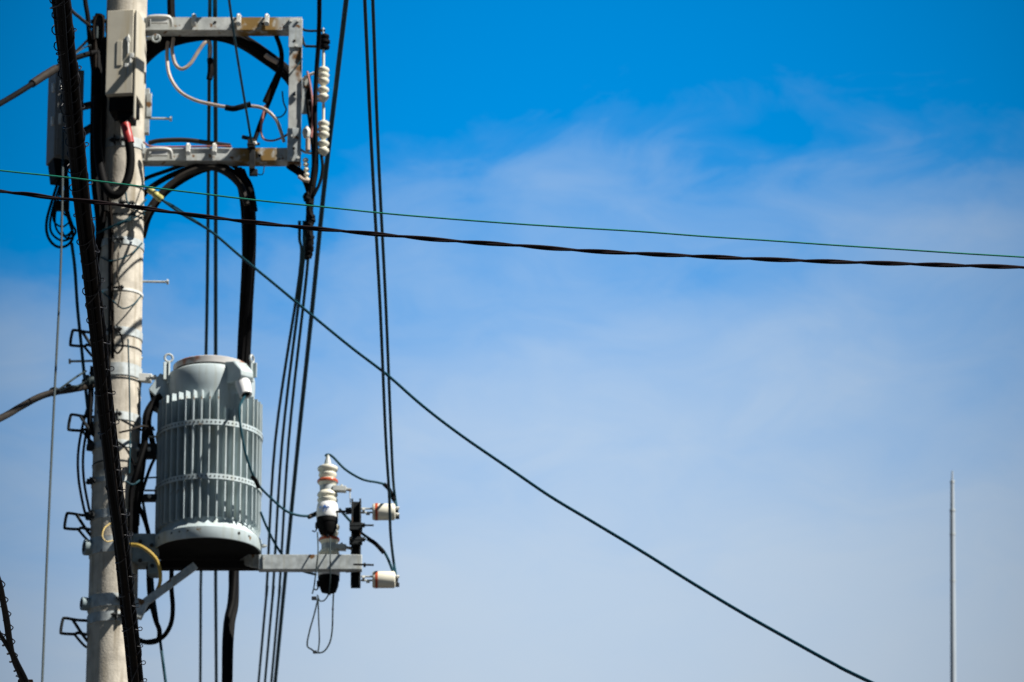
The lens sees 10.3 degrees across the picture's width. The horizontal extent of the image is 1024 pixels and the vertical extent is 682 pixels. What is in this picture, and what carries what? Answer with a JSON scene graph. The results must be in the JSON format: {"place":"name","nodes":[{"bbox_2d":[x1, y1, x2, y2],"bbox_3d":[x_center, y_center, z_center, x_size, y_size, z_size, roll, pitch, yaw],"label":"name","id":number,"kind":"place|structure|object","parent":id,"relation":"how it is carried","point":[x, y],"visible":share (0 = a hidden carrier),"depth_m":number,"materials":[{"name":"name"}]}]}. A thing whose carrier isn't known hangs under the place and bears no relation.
{"place":"outdoors","nodes":[
{"label":"outdoors","id":0,"kind":"place"},
{"bbox_2d":[0,577,32,681],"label":"corner cable bundle","id":1,"kind":"object","parent":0,"point":[8,643],"visible":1,"depth_m":16.03,"materials":[{"name":"rubber"}]},
{"bbox_2d":[0,189,1023,268],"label":"twisted wire","id":2,"kind":"object","parent":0,"point":[531,246],"visible":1,"depth_m":14.90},
{"bbox_2d":[0,170,1023,257],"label":"green wire","id":3,"kind":"object","parent":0,"point":[511,223],"visible":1,"depth_m":14.81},
{"bbox_2d":[0,0,1023,681],"label":"sky","id":4,"kind":"structure","parent":0,"point":[787,439],"materials":[{"name":"blue"}]},
{"label":"ground","id":5,"kind":"structure","parent":0,"visible":0},
{"bbox_2d":[69,0,171,681],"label":"utility pole","id":6,"kind":"object","parent":5,"relation":"on","point":[105,657],"visible":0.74,"depth_m":32.61,"materials":[{"name":"concrete"}]},
{"bbox_2d":[0,370,94,421],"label":"dead end cable","id":7,"kind":"object","parent":6,"relation":"attached to","point":[63,389],"visible":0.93,"depth_m":32.06,"materials":[{"name":"rubber"}]},
{"bbox_2d":[0,36,97,106],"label":"dead end cable","id":8,"kind":"object","parent":6,"relation":"attached to","point":[42,76],"visible":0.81,"depth_m":32.66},
{"bbox_2d":[41,128,63,681],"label":"guy wire","id":9,"kind":"object","parent":6,"relation":"attached to","point":[51,453],"visible":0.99,"depth_m":31.47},
{"bbox_2d":[46,69,89,185],"bbox_3d":[-2.565,-1.272,33.324,0.223,0.698,0.387,18,-26,-41],"label":"terminal box","id":10,"kind":"object","parent":6,"relation":"attached to","point":[55,122],"visible":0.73,"depth_m":33.31,"materials":[{"name":"grey paint"}]},
{"bbox_2d":[45,175,76,247],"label":"coiled cable","id":11,"kind":"object","parent":10,"relation":"hanging from","point":[56,208],"visible":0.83,"depth_m":33.07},
{"bbox_2d":[56,69,83,156],"bbox_3d":[-2.591,-1.336,33.330,0.155,0.549,0.014,8,-20,-21],"label":"door","id":12,"kind":"structure","parent":10,"relation":"in","point":[81,73],"depth_m":33.28,"materials":[{"name":"grey paint"}]},
{"bbox_2d":[59,617,87,647],"bbox_3d":[-2.457,1.642,32.204,0.189,0.171,0.107,9,-21,-25],"label":"cable hook","id":13,"kind":"object","parent":6,"relation":"attached to","point":[79,631],"visible":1,"depth_m":32.20,"materials":[{"name":"metal"}]},
{"bbox_2d":[63,512,90,539],"bbox_3d":[-2.451,1.054,32.408,0.190,0.173,0.107,9,-21,-25],"label":"cable hook","id":14,"kind":"object","parent":6,"relation":"attached to","point":[83,526],"visible":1,"depth_m":32.40,"materials":[{"name":"metal"}]},
{"bbox_2d":[70,243,90,443],"bbox_3d":[-2.489,0.022,32.798,0.150,1.251,0.019,0,-19,0],"label":"drop cable","id":15,"kind":"object","parent":6,"relation":"attached to","point":[77,310],"visible":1,"depth_m":32.85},
{"bbox_2d":[67,413,93,442],"bbox_3d":[-2.443,0.495,32.601,0.191,0.175,0.107,9,-21,-25],"label":"cable hook","id":16,"kind":"object","parent":6,"relation":"attached to","point":[81,416],"visible":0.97,"depth_m":32.59,"materials":[{"name":"metal"}]},
{"bbox_2d":[69,329,91,356],"bbox_3d":[-2.445,0.010,32.769,0.192,0.176,0.107,9,-21,-25],"label":"cable hook","id":17,"kind":"object","parent":6,"relation":"attached to","point":[88,343],"visible":0.56,"depth_m":32.76,"materials":[{"name":"metal"}]},
{"bbox_2d":[76,409,86,513],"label":"bowed cable","id":18,"kind":"object","parent":6,"relation":"attached to","point":[78,473],"visible":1,"depth_m":32.50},
{"bbox_2d":[82,430,90,509],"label":"bowed cable","id":19,"kind":"object","parent":6,"relation":"attached to","point":[83,471],"visible":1,"depth_m":32.50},
{"bbox_2d":[83,0,91,65],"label":"stub wire","id":20,"kind":"object","parent":6,"relation":"attached to","point":[87,15],"visible":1,"depth_m":33.38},
{"bbox_2d":[82,374,94,385],"bbox_3d":[-2.409,0.226,32.573,0.107,0.069,0.071,0,-19,0],"label":"strain clamp","id":21,"kind":"object","parent":6,"relation":"attached to","point":[89,380],"visible":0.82,"depth_m":32.55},
{"bbox_2d":[87,388,93,435],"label":"drop cable","id":22,"kind":"object","parent":6,"relation":"attached to","point":[90,408],"visible":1,"depth_m":32.58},
{"bbox_2d":[49,0,146,681],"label":"lashed cable bundle","id":23,"kind":"object","parent":6,"relation":"attached to","point":[65,30],"visible":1,"depth_m":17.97,"materials":[{"name":"rubber"}]},
{"bbox_2d":[90,13,105,263],"bbox_3d":[-2.410,-1.180,33.161,0.127,1.597,0.176,0,-19,0],"label":"riser bundle","id":24,"kind":"object","parent":6,"relation":"attached to","point":[96,78],"visible":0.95,"depth_m":33.08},
{"bbox_2d":[91,14,106,54],"bbox_3d":[-2.416,-1.794,33.270,0.106,0.256,0.122,0,-19,0],"label":"thimble clamp","id":25,"kind":"object","parent":6,"relation":"attached to","point":[98,21],"visible":1,"depth_m":33.28,"materials":[{"name":"metal"}]},
{"bbox_2d":[72,9,91,27],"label":"stub wire","id":26,"kind":"object","parent":25,"relation":"attached to","point":[80,18],"visible":0.73,"depth_m":33.06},
{"bbox_2d":[100,37,107,211],"bbox_3d":[-2.369,-1.265,33.068,0.048,1.081,0.072,-9,-21,24],"label":"riser bundle","id":27,"kind":"object","parent":6,"relation":"attached to","point":[104,116],"visible":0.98,"depth_m":33.07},
{"bbox_2d":[107,209,110,371],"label":"pole cable","id":28,"kind":"object","parent":6,"relation":"attached to","point":[109,313],"visible":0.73,"depth_m":32.73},
{"bbox_2d":[107,197,113,358],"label":"pole cable","id":29,"kind":"object","parent":6,"relation":"attached to","point":[111,275],"visible":0.98,"depth_m":32.75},
{"bbox_2d":[116,252,120,306],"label":"pole cable","id":30,"kind":"object","parent":6,"relation":"attached to","point":[118,280],"visible":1,"depth_m":32.73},
{"bbox_2d":[113,327,123,353],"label":"tie wire","id":31,"kind":"object","parent":6,"relation":"attached to","point":[120,334],"visible":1,"depth_m":32.58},
{"bbox_2d":[95,199,146,233],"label":"pole cable","id":32,"kind":"object","parent":6,"relation":"attached to","point":[122,221],"visible":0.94,"depth_m":32.87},
{"bbox_2d":[100,243,142,261],"bbox_3d":[-2.258,-0.514,32.850,0.243,0.149,0.100,0,-19,0],"label":"tie wire","id":33,"kind":"object","parent":6,"relation":"attached to","point":[122,257],"visible":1,"depth_m":32.81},
{"bbox_2d":[102,291,141,308],"bbox_3d":[-2.249,-0.236,32.744,0.240,0.142,0.099,2,-19,-5],"label":"tie wire","id":34,"kind":"object","parent":6,"relation":"attached to","point":[120,306],"visible":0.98,"depth_m":32.70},
{"bbox_2d":[105,9,144,125],"bbox_3d":[-2.248,-1.570,33.038,0.179,0.682,0.250,-3,-19,8],"label":"control box","id":35,"kind":"object","parent":6,"relation":"attached to","point":[125,61],"visible":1,"depth_m":32.95,"materials":[{"name":"paint"}]},
{"bbox_2d":[93,94,134,199],"bbox_3d":[-2.310,-1.125,32.866,0.286,0.685,0.116,-7,-20,19],"label":"looped cable","id":36,"kind":"object","parent":35,"relation":"hanging from","point":[111,193],"visible":0.98,"depth_m":32.82,"materials":[{"name":"rubber"}]},
{"bbox_2d":[105,9,133,94],"bbox_3d":[-2.272,-1.673,32.967,0.159,0.524,0.016,-3,-19,8],"label":"door","id":37,"kind":"structure","parent":35,"relation":"in","point":[120,23],"depth_m":32.96,"materials":[{"name":"paint"}]},
{"bbox_2d":[118,441,134,469],"bbox_3d":[-2.189,0.667,32.355,0.125,0.205,0.030,7,-20,-19],"label":"tie wire","id":38,"kind":"object","parent":6,"relation":"attached to","point":[128,452],"visible":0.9,"depth_m":32.35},
{"bbox_2d":[127,339,130,473],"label":"pole cable","id":39,"kind":"object","parent":6,"relation":"attached to","point":[129,404],"visible":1,"depth_m":32.45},
{"bbox_2d":[113,205,150,228],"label":"pole cable","id":40,"kind":"object","parent":6,"relation":"attached to","point":[130,219],"visible":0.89,"depth_m":32.87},
{"bbox_2d":[119,425,154,432],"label":"tie wire","id":41,"kind":"object","parent":6,"relation":"attached to","point":[153,429],"visible":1,"depth_m":32.44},
{"bbox_2d":[127,440,147,531],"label":"transformer cable","id":42,"kind":"object","parent":6,"relation":"attached to","point":[133,480],"visible":0.97,"depth_m":32.31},
{"bbox_2d":[121,419,153,430],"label":"tie wire","id":43,"kind":"object","parent":6,"relation":"attached to","point":[130,424],"visible":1,"depth_m":32.42,"materials":[{"name":"metal"}]},
{"bbox_2d":[129,543,161,589],"bbox_3d":[-2.040,1.301,32.192,0.156,0.293,0.250,-10,-21,26],"label":"ground lead","id":44,"kind":"object","parent":6,"relation":"attached to","point":[150,552],"visible":0.98,"depth_m":32.14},
{"bbox_2d":[140,507,150,532],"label":"transformer cable","id":45,"kind":"object","parent":6,"relation":"attached to","point":[146,524],"visible":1,"depth_m":32.44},
{"bbox_2d":[136,443,156,459],"bbox_3d":[-2.104,0.627,32.542,0.147,0.081,0.088,0,-19,0],"label":"transformer hanger","id":46,"kind":"object","parent":6,"relation":"attached to","point":[152,451],"visible":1,"depth_m":32.53,"materials":[{"name":"metal"}]},
{"bbox_2d":[138,373,157,383],"bbox_3d":[-2.095,0.208,32.673,0.138,0.055,0.075,0,-19,0],"label":"transformer hanger","id":47,"kind":"object","parent":6,"relation":"attached to","point":[145,378],"visible":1,"depth_m":32.67,"materials":[{"name":"metal"}]},
{"bbox_2d":[142,494,156,501],"bbox_3d":[-2.095,0.892,32.450,0.139,0.033,0.088,0,-19,0],"label":"transformer hanger","id":48,"kind":"object","parent":6,"relation":"attached to","point":[149,497],"visible":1,"depth_m":32.44,"materials":[{"name":"metal"}]},
{"bbox_2d":[137,460,154,531],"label":"transformer cable","id":49,"kind":"object","parent":48,"relation":"attached to","point":[148,472],"visible":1,"depth_m":32.49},
{"bbox_2d":[142,184,163,201],"bbox_3d":[-2.098,-0.867,32.960,0.059,0.163,0.205,18,-26,-42],"label":"yellow insulator","id":50,"kind":"object","parent":6,"relation":"attached to","point":[154,193],"visible":0.92,"depth_m":32.90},
{"bbox_2d":[140,569,174,643],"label":"hanging loop cable","id":51,"kind":"object","parent":6,"relation":"hanging from","point":[172,611],"visible":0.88,"depth_m":32.27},
{"bbox_2d":[135,562,197,619],"bbox_3d":[-1.967,1.412,32.213,0.374,0.355,0.066,4,-19,-11],"label":"diagonal brace","id":52,"kind":"object","parent":6,"relation":"attached to","point":[168,585],"visible":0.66,"depth_m":32.21,"materials":[{"name":"metal"}]},
{"bbox_2d":[143,164,249,225],"bbox_3d":[-1.885,-0.790,33.073,0.723,0.498,0.132,-3,-19,9],"label":"arched cable","id":53,"kind":"object","parent":6,"relation":"attached to","point":[230,175],"visible":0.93,"depth_m":33.09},
{"bbox_2d":[144,164,255,211],"bbox_3d":[-1.857,-0.902,33.143,0.729,0.314,0.104,-2,-19,6],"label":"arched cable","id":54,"kind":"object","parent":6,"relation":"attached to","point":[243,180],"visible":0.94,"depth_m":33.14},
{"bbox_2d":[144,166,257,211],"bbox_3d":[-1.839,-0.904,33.195,0.720,0.332,0.073,0,-19,0],"label":"arched cable","id":55,"kind":"object","parent":6,"relation":"attached to","point":[236,168],"visible":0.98,"depth_m":33.19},
{"bbox_2d":[199,0,211,681],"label":"line wire","id":56,"kind":"object","parent":6,"relation":"attached to","point":[206,294],"visible":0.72,"depth_m":37.80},
{"bbox_2d":[213,0,217,681],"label":"line wire","id":57,"kind":"object","parent":6,"relation":"attached to","point":[215,93],"visible":0.73,"depth_m":37.52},
{"bbox_2d":[142,14,302,175],"bbox_3d":[-1.693,-1.437,33.257,0.930,1.026,0.184,0,-19,0],"label":"crossarm frame","id":58,"kind":"object","parent":6,"relation":"attached to","point":[251,156],"visible":1,"depth_m":33.24,"materials":[{"name":"metal"}]},
{"bbox_2d":[143,141,231,147],"bbox_3d":[-1.891,-1.142,33.136,0.518,0.040,0.019,0,-19,-1],"label":"copper wire","id":59,"kind":"object","parent":58,"relation":"attached to","point":[145,143],"visible":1,"depth_m":33.13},
{"bbox_2d":[148,138,230,147],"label":"beam cable","id":60,"kind":"object","parent":58,"relation":"on","point":[187,140],"visible":1,"depth_m":33.20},
{"bbox_2d":[170,37,211,70],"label":"loop cable","id":61,"kind":"object","parent":58,"relation":"hanging from","point":[194,57],"visible":1,"depth_m":33.37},
{"bbox_2d":[206,58,213,79],"bbox_3d":[-1.772,-1.596,33.391,0.040,0.134,0.037,8,-21,-21],"label":"joint sleeve","id":62,"kind":"object","parent":61,"relation":"hanging from","point":[210,66],"visible":1,"depth_m":33.38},
{"bbox_2d":[143,171,249,238],"bbox_3d":[-1.842,-0.808,33.169,0.634,0.436,0.069,0,-19,0],"label":"arched cable","id":63,"kind":"object","parent":58,"relation":"hanging from","point":[146,226],"visible":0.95,"depth_m":33.16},
{"bbox_2d":[146,36,301,110],"bbox_3d":[-1.745,-1.591,33.484,1.166,0.577,0.164,-1,-19,4],"label":"cable bundle","id":64,"kind":"object","parent":58,"relation":"attached to","point":[253,48],"visible":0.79,"depth_m":33.50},
{"bbox_2d":[167,0,174,16],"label":"riser cable","id":65,"kind":"object","parent":64,"relation":"attached to","point":[171,8],"visible":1,"depth_m":33.63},
{"bbox_2d":[165,41,285,142],"bbox_3d":[-1.683,-1.473,33.279,0.723,0.671,0.100,-2,-19,7],"label":"long loop cable","id":66,"kind":"object","parent":58,"relation":"attached to","point":[269,112],"visible":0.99,"depth_m":33.23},
{"bbox_2d":[225,102,250,111],"bbox_3d":[-1.598,-1.370,33.209,0.157,0.068,0.043,1,-19,-4],"label":"joint sleeve","id":67,"kind":"object","parent":66,"relation":"attached to","point":[235,107],"visible":0.95,"depth_m":33.19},
{"bbox_2d":[222,167,255,681],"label":"vertical cable run","id":68,"kind":"object","parent":58,"relation":"attached to","point":[246,297],"visible":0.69,"depth_m":33.13,"materials":[{"name":"rubber"}]},
{"bbox_2d":[228,0,252,142],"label":"clamp wire","id":69,"kind":"object","parent":58,"relation":"attached to","point":[238,63],"visible":1,"depth_m":31.88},
{"bbox_2d":[253,36,283,141],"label":"branch cable","id":70,"kind":"object","parent":58,"relation":"attached to","point":[280,68],"visible":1,"depth_m":33.32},
{"bbox_2d":[264,53,278,64],"bbox_3d":[-1.411,-1.655,33.379,0.090,0.073,0.031,0,-19,0],"label":"ferrule","id":71,"kind":"object","parent":70,"relation":"attached to","point":[267,56],"visible":1,"depth_m":33.37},
{"bbox_2d":[263,70,282,102],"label":"branch cable","id":72,"kind":"object","parent":70,"relation":"attached to","point":[278,73],"visible":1,"depth_m":33.31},
{"bbox_2d":[260,105,286,141],"bbox_3d":[-1.384,-1.270,33.225,0.175,0.229,0.013,0,-19,0],"label":"pink wire","id":73,"kind":"object","parent":58,"relation":"attached to","point":[261,133],"visible":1,"depth_m":33.20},
{"bbox_2d":[286,164,309,247],"bbox_3d":[-1.233,-0.766,33.048,0.169,0.600,0.054,-7,-20,20],"label":"joint bundle","id":74,"kind":"object","parent":58,"relation":"hanging from","point":[296,169],"visible":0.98,"depth_m":33.11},
{"bbox_2d":[270,259,309,681],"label":"line wire","id":75,"kind":"object","parent":74,"relation":"attached to","point":[288,441],"visible":0.88,"depth_m":36.76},
{"bbox_2d":[301,28,324,153],"bbox_3d":[-1.177,-1.475,33.225,0.170,0.834,0.046,-7,-20,19],"label":"insulator rack","id":76,"kind":"object","parent":58,"relation":"attached to","point":[306,46],"visible":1,"depth_m":33.30,"materials":[{"name":"metal"}]},
{"bbox_2d":[302,76,310,151],"bbox_3d":[-1.198,-1.322,33.133,0.050,0.504,0.146,4,-20,-12],"label":"switch","id":77,"kind":"object","parent":76,"relation":"attached to","point":[306,132],"visible":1,"depth_m":33.18,"materials":[{"name":"metal"}]},
{"bbox_2d":[306,71,312,137],"bbox_3d":[-1.177,-1.378,33.135,0.050,0.414,0.013,0,-19,0],"label":"pink wire","id":78,"kind":"object","parent":77,"relation":"attached to","point":[310,87],"visible":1,"depth_m":33.14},
{"bbox_2d":[309,0,321,185],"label":"drop cable","id":79,"kind":"object","parent":77,"relation":"attached to","point":[315,90],"visible":1,"depth_m":33.04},
{"bbox_2d":[298,158,309,182],"bbox_3d":[-1.207,-0.989,32.987,0.073,0.158,0.039,0,-19,0],"label":"terminal string","id":80,"kind":"object","parent":79,"relation":"hanging from","point":[305,170],"visible":1,"depth_m":32.98,"materials":[{"name":"beige ceramic"}]},
{"bbox_2d":[304,75,318,258],"bbox_3d":[-1.174,-1.020,33.079,0.106,1.138,0.066,-13,-23,33],"label":"joint bundle","id":81,"kind":"object","parent":76,"relation":"hanging from","point":[311,189],"visible":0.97,"depth_m":33.08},
{"bbox_2d":[303,192,315,259],"bbox_3d":[-1.175,-0.665,32.936,0.079,0.416,0.065,0,-19,0],"label":"taped joint","id":82,"kind":"object","parent":81,"relation":"attached to","point":[307,199],"visible":0.86,"depth_m":32.92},
{"bbox_2d":[257,221,302,681],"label":"line wire","id":83,"kind":"object","parent":82,"relation":"attached to","point":[277,422],"visible":0.9,"depth_m":36.38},
{"bbox_2d":[264,221,305,681],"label":"line wire","id":84,"kind":"object","parent":82,"relation":"attached to","point":[283,432],"visible":0.91,"depth_m":36.48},
{"bbox_2d":[318,103,328,156],"bbox_3d":[-1.098,-1.230,33.126,0.068,0.328,0.068,0,-19,0],"label":"insulator string","id":85,"kind":"object","parent":76,"relation":"hanging from","point":[323,136],"visible":1,"depth_m":33.09,"materials":[{"name":"beige ceramic"}]},
{"bbox_2d":[312,154,323,196],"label":"side cable","id":86,"kind":"object","parent":85,"relation":"hanging from","point":[320,178],"visible":1,"depth_m":33.02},
{"bbox_2d":[320,28,329,49],"bbox_3d":[-1.097,-1.761,33.310,0.066,0.154,0.066,0,-19,0],"label":"spool insulator","id":87,"kind":"object","parent":76,"relation":"attached to","point":[325,41],"visible":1,"depth_m":33.28,"materials":[{"name":"ceramic"}]},
{"bbox_2d":[318,49,328,102],"bbox_3d":[-1.101,-1.548,33.236,0.068,0.330,0.068,0,-19,0],"label":"insulator string","id":88,"kind":"object","parent":87,"relation":"hanging from","point":[323,89],"visible":1,"depth_m":33.20,"materials":[{"name":"beige ceramic"}]},
{"bbox_2d":[273,0,348,681],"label":"line wire","id":89,"kind":"object","parent":88,"relation":"attached to","point":[324,184],"visible":0.91,"depth_m":36.76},
{"bbox_2d":[132,533,373,577],"bbox_3d":[-1.469,1.231,32.362,1.374,0.236,0.313,0,-19,0],"label":"support arm","id":90,"kind":"object","parent":6,"relation":"attached to","point":[142,559],"visible":0.99,"depth_m":32.26},
{"bbox_2d":[140,566,161,644],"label":"hanging loop cable","id":91,"kind":"object","parent":90,"relation":"hanging from","point":[155,620],"visible":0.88,"depth_m":32.22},
{"bbox_2d":[151,578,166,681],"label":"drop wire","id":92,"kind":"object","parent":90,"relation":"hanging from","point":[161,650],"visible":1,"depth_m":32.20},
{"bbox_2d":[145,353,266,559],"bbox_3d":[-1.745,0.652,32.566,0.704,1.168,0.647,0,-19,0],"label":"transformer","id":93,"kind":"object","parent":90,"relation":"on","point":[208,499],"visible":1,"depth_m":32.36,"materials":[{"name":"paint"}]},
{"bbox_2d":[132,393,162,532],"bbox_3d":[-2.097,0.701,32.448,0.186,0.862,0.110,-6,-20,17],"label":"transformer cable","id":94,"kind":"object","parent":93,"relation":"attached to","point":[153,402],"visible":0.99,"depth_m":32.40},
{"bbox_2d":[149,409,154,442],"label":"transformer cable","id":95,"kind":"object","parent":93,"relation":"attached to","point":[151,440],"visible":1,"depth_m":32.61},
{"bbox_2d":[238,394,314,516],"bbox_3d":[-1.356,0.648,32.385,0.079,0.658,0.595,-18,-26,42],"label":"bushing lead","id":96,"kind":"object","parent":93,"relation":"hanging from","point":[250,468],"visible":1,"depth_m":32.24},
{"bbox_2d":[250,475,259,488],"bbox_3d":[-1.450,0.797,32.181,0.027,0.066,0.082,-11,-22,28],"label":"bushing lead","id":97,"kind":"object","parent":96,"relation":"attached to","point":[254,479],"visible":1,"depth_m":32.17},
{"bbox_2d":[314,524,350,594],"bbox_3d":[-1.011,1.210,32.451,0.207,0.494,0.127,-11,-22,29],"label":"fuse cutout","id":98,"kind":"object","parent":90,"relation":"attached to","point":[323,577],"visible":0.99,"depth_m":32.42,"materials":[{"name":"plastic"}]},
{"bbox_2d":[259,511,316,574],"bbox_3d":[-1.309,1.167,32.423,0.411,0.308,0.125,15,-24,-37],"label":"lead","id":99,"kind":"object","parent":98,"relation":"attached to","point":[272,538],"visible":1,"depth_m":32.37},
{"bbox_2d":[349,491,373,587],"bbox_3d":[-0.858,1.111,32.363,0.145,0.587,0.116,0,-19,0],"label":"bracket post","id":100,"kind":"object","parent":90,"relation":"attached to","point":[356,526],"visible":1,"depth_m":32.35,"materials":[{"name":"metal"}]},
{"bbox_2d":[312,455,350,536],"bbox_3d":[-1.018,0.878,32.478,0.216,0.496,0.130,-11,-22,28],"label":"fuse cutout","id":101,"kind":"object","parent":100,"relation":"attached to","point":[327,512],"visible":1,"depth_m":32.45,"materials":[{"name":"beige ceramic"}]},
{"bbox_2d":[312,532,318,593],"bbox_3d":[-1.112,1.255,32.233,0.038,0.413,0.168,0,-19,0],"label":"pull wire","id":102,"kind":"object","parent":101,"relation":"attached to","point":[316,562],"visible":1,"depth_m":32.15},
{"bbox_2d":[317,537,330,601],"bbox_3d":[-1.032,1.278,32.227,0.082,0.399,0.160,11,-22,-28],"label":"pull wire","id":103,"kind":"object","parent":101,"relation":"hanging from","point":[329,576],"visible":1,"depth_m":32.16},
{"bbox_2d":[306,594,333,653],"bbox_3d":[-1.083,1.597,32.147,0.154,0.352,0.020,0,-19,0],"label":"hanging wire loop","id":104,"kind":"object","parent":103,"relation":"hanging from","point":[317,602],"visible":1,"depth_m":32.14,"materials":[{"name":"rubber"}]},
{"bbox_2d":[324,453,398,511],"bbox_3d":[-0.857,0.804,32.519,0.426,0.345,0.099,3,-19,-9],"label":"top jumper","id":105,"kind":"object","parent":101,"relation":"attached to","point":[349,472],"visible":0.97,"depth_m":32.52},
{"bbox_2d":[371,0,397,507],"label":"incoming wire","id":106,"kind":"object","parent":105,"relation":"attached to","point":[381,219],"visible":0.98,"depth_m":28.21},
{"bbox_2d":[382,483,395,500],"bbox_3d":[-0.703,0.864,32.555,0.081,0.107,0.034,6,-20,-18],"label":"jumper sleeve","id":107,"kind":"object","parent":105,"relation":"attached to","point":[393,498],"visible":0.67,"depth_m":32.55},
{"bbox_2d":[338,508,393,570],"bbox_3d":[-0.822,1.168,32.429,0.341,0.452,0.064,2,-19,-4],"label":"jumper","id":108,"kind":"object","parent":100,"relation":"attached to","point":[367,537],"visible":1,"depth_m":32.43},
{"bbox_2d":[367,537,385,553],"bbox_3d":[-0.775,1.167,32.429,0.114,0.092,0.035,8,-21,-22],"label":"jumper sleeve","id":109,"kind":"object","parent":108,"relation":"attached to","point":[376,545],"visible":1,"depth_m":32.42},
{"bbox_2d":[363,0,396,575],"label":"incoming wire","id":110,"kind":"object","parent":108,"relation":"attached to","point":[377,251],"visible":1,"depth_m":27.55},
{"bbox_2d":[361,571,398,587],"bbox_3d":[-0.749,1.355,32.284,0.218,0.100,0.100,0,-19,0],"label":"barrel insulator","id":111,"kind":"object","parent":100,"relation":"attached to","point":[384,579],"visible":1,"depth_m":32.25,"materials":[{"name":"beige ceramic"}]},
{"bbox_2d":[361,503,398,520],"bbox_3d":[-0.751,0.974,32.416,0.219,0.100,0.100,0,-19,0],"label":"barrel insulator","id":112,"kind":"object","parent":100,"relation":"attached to","point":[379,511],"visible":1,"depth_m":32.38,"materials":[{"name":"beige ceramic"}]},
{"bbox_2d":[161,199,873,681],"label":"service drop","id":113,"kind":"object","parent":6,"relation":"attached to","point":[771,629],"visible":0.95,"depth_m":28.19,"materials":[{"name":"rubber"}]},
{"bbox_2d":[950,471,955,681],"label":"antenna mast","id":114,"kind":"object","parent":5,"relation":"on","point":[952,602],"visible":1,"depth_m":93.80,"materials":[{"name":"metal"}]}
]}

